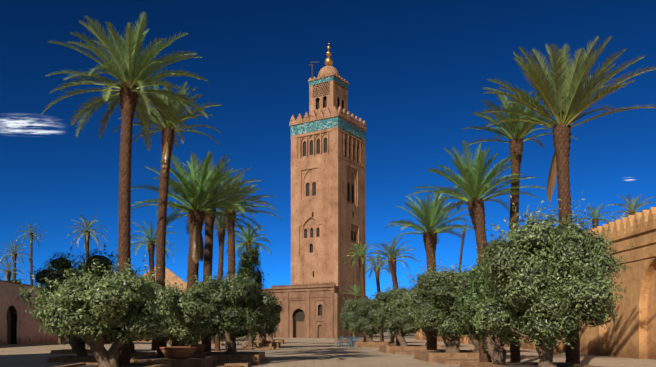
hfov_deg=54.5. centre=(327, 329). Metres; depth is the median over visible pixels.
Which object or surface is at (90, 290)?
tree
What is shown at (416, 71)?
sky
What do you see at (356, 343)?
planter
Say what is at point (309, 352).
ground
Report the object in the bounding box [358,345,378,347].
planter step
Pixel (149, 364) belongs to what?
planter
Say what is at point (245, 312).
tree foliage
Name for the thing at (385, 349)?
planter
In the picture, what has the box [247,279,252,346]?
dark tree trunk
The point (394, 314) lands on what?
tree foliage
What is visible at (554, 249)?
tree foliage
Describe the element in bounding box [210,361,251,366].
planter step
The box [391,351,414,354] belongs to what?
planter step
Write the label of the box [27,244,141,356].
tree foliage
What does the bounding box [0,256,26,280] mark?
palm tree
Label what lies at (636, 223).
wall merlons
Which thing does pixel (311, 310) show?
mosque facade
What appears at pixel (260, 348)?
planter step
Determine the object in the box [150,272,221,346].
tree foliage
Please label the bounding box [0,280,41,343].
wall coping
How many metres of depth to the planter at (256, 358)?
31.53 m
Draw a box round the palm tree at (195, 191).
[130,153,257,343]
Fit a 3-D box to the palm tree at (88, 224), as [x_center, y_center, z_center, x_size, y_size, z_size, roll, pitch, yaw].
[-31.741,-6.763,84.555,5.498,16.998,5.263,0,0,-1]
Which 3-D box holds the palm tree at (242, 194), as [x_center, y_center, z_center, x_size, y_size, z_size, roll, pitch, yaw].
[-7.767,-5.406,50.717,8.143,14.286,7.179,0,0,-1]
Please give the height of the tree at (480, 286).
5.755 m
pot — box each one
[160,347,196,358]
[184,344,206,353]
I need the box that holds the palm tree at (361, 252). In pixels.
[339,240,381,340]
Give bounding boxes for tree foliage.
[10,273,26,283]
[17,260,61,344]
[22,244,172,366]
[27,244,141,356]
[35,254,87,349]
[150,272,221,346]
[189,257,281,354]
[236,239,264,346]
[267,297,282,339]
[371,282,422,345]
[396,255,477,352]
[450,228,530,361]
[466,191,634,366]
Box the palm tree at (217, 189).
[168,151,271,351]
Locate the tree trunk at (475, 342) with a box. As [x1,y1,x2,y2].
[461,266,478,350]
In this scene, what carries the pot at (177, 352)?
on the planter at (200, 360)
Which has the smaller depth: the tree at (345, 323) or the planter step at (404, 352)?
the planter step at (404, 352)
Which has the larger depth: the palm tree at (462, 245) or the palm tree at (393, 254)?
the palm tree at (393, 254)
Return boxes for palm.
[202,209,248,350]
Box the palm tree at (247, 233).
[224,221,271,340]
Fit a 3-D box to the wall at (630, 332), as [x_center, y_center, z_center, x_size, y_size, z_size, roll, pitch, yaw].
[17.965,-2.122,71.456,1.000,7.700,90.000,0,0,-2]
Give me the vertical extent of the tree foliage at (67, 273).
7.268 m
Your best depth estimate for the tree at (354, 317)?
67.14 m
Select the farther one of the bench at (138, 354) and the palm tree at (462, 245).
the palm tree at (462, 245)
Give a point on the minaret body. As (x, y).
(328, 131)
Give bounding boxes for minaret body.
[289,43,366,294]
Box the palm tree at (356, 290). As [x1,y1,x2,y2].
[343,284,368,300]
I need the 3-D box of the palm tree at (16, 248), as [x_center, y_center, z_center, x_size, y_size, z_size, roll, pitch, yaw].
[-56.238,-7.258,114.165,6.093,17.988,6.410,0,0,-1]
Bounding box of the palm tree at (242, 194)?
[183,172,280,351]
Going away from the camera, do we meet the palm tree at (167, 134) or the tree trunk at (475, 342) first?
the palm tree at (167, 134)
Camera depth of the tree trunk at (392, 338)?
81.65 m
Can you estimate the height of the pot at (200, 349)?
0.500 m
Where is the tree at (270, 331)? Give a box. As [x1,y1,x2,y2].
[256,292,284,342]
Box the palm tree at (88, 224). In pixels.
[68,215,107,258]
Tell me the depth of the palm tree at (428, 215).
39.78 m
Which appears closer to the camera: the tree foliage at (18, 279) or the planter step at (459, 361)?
the planter step at (459, 361)
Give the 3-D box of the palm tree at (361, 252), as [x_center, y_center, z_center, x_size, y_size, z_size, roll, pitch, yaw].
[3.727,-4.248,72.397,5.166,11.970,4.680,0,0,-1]
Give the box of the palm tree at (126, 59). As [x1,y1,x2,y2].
[41,12,208,364]
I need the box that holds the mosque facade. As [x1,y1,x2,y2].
[257,282,367,337]
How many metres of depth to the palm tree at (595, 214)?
75.41 m
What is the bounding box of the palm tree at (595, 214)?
[576,202,616,229]
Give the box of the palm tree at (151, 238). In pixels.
[130,220,177,349]
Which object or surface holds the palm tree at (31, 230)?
on the ground
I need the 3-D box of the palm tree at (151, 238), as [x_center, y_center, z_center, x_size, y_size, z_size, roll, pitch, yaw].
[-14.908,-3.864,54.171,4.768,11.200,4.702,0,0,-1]
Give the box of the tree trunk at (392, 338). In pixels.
[371,303,395,341]
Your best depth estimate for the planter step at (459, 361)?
31.89 m
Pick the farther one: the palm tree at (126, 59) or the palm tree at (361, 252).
the palm tree at (361, 252)
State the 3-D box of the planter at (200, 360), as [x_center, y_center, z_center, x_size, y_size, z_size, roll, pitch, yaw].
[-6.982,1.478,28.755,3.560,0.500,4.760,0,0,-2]
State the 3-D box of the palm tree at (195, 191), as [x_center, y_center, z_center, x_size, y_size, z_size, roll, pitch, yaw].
[-7.711,-4.046,35.981,7.503,11.584,7.711,0,0,-1]
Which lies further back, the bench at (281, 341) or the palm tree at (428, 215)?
the bench at (281, 341)
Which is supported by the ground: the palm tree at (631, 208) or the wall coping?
the palm tree at (631, 208)
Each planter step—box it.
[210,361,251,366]
[243,347,274,349]
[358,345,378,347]
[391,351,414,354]
[436,359,492,364]
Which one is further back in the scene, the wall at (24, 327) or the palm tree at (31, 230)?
the palm tree at (31, 230)
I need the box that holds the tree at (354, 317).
[343,293,387,341]
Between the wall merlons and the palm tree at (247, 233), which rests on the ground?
the palm tree at (247, 233)
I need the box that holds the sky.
[0,0,655,299]
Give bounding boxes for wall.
[0,282,66,344]
[415,229,655,359]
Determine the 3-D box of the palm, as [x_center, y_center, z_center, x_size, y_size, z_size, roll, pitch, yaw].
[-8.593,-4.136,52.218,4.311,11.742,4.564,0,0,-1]
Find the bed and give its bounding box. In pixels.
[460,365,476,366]
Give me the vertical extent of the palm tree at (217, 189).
12.828 m
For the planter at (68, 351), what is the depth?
46.29 m
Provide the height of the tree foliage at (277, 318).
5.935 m
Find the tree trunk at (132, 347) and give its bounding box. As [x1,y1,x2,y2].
[130,337,144,352]
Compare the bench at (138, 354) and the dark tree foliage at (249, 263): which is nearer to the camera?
the bench at (138, 354)
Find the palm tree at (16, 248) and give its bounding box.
[0,240,32,278]
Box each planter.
[54,362,170,366]
[130,355,217,366]
[193,352,265,364]
[241,342,280,347]
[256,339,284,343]
[351,341,387,346]
[378,345,426,352]
[413,350,491,361]
[477,362,599,366]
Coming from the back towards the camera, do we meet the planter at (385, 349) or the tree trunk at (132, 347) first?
the planter at (385, 349)
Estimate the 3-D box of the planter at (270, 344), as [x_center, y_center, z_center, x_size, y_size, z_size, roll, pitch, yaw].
[-6.406,1.478,61.766,3.560,0.500,4.760,0,0,-2]
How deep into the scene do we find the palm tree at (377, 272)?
78.10 m
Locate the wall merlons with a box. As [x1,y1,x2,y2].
[464,207,655,274]
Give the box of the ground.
[0,331,655,366]
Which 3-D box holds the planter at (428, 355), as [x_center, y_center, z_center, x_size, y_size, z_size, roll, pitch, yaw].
[7.032,1.478,36.440,3.560,0.500,4.760,0,0,-2]
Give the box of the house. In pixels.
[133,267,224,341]
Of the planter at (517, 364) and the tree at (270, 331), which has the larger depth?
the tree at (270, 331)
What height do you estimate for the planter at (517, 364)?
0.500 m
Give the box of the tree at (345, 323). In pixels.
[340,297,360,337]
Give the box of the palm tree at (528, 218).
[518,211,544,229]
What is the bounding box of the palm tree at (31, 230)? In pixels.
[16,222,47,284]
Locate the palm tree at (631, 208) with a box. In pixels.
[606,194,655,220]
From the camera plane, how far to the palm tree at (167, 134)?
30.11 m
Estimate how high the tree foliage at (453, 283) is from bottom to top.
5.630 m
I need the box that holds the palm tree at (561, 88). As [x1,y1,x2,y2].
[480,35,655,363]
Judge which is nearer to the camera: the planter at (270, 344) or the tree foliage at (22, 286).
the planter at (270, 344)
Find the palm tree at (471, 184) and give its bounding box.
[409,140,545,361]
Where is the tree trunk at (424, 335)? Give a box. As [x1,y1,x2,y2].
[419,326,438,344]
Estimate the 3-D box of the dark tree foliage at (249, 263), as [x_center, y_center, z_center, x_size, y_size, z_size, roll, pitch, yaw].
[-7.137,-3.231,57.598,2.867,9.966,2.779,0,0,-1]
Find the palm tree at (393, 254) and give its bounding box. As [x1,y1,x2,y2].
[365,236,418,345]
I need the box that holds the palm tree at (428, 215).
[386,187,488,349]
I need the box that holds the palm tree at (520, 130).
[461,90,577,361]
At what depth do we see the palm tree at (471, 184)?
28.04 m

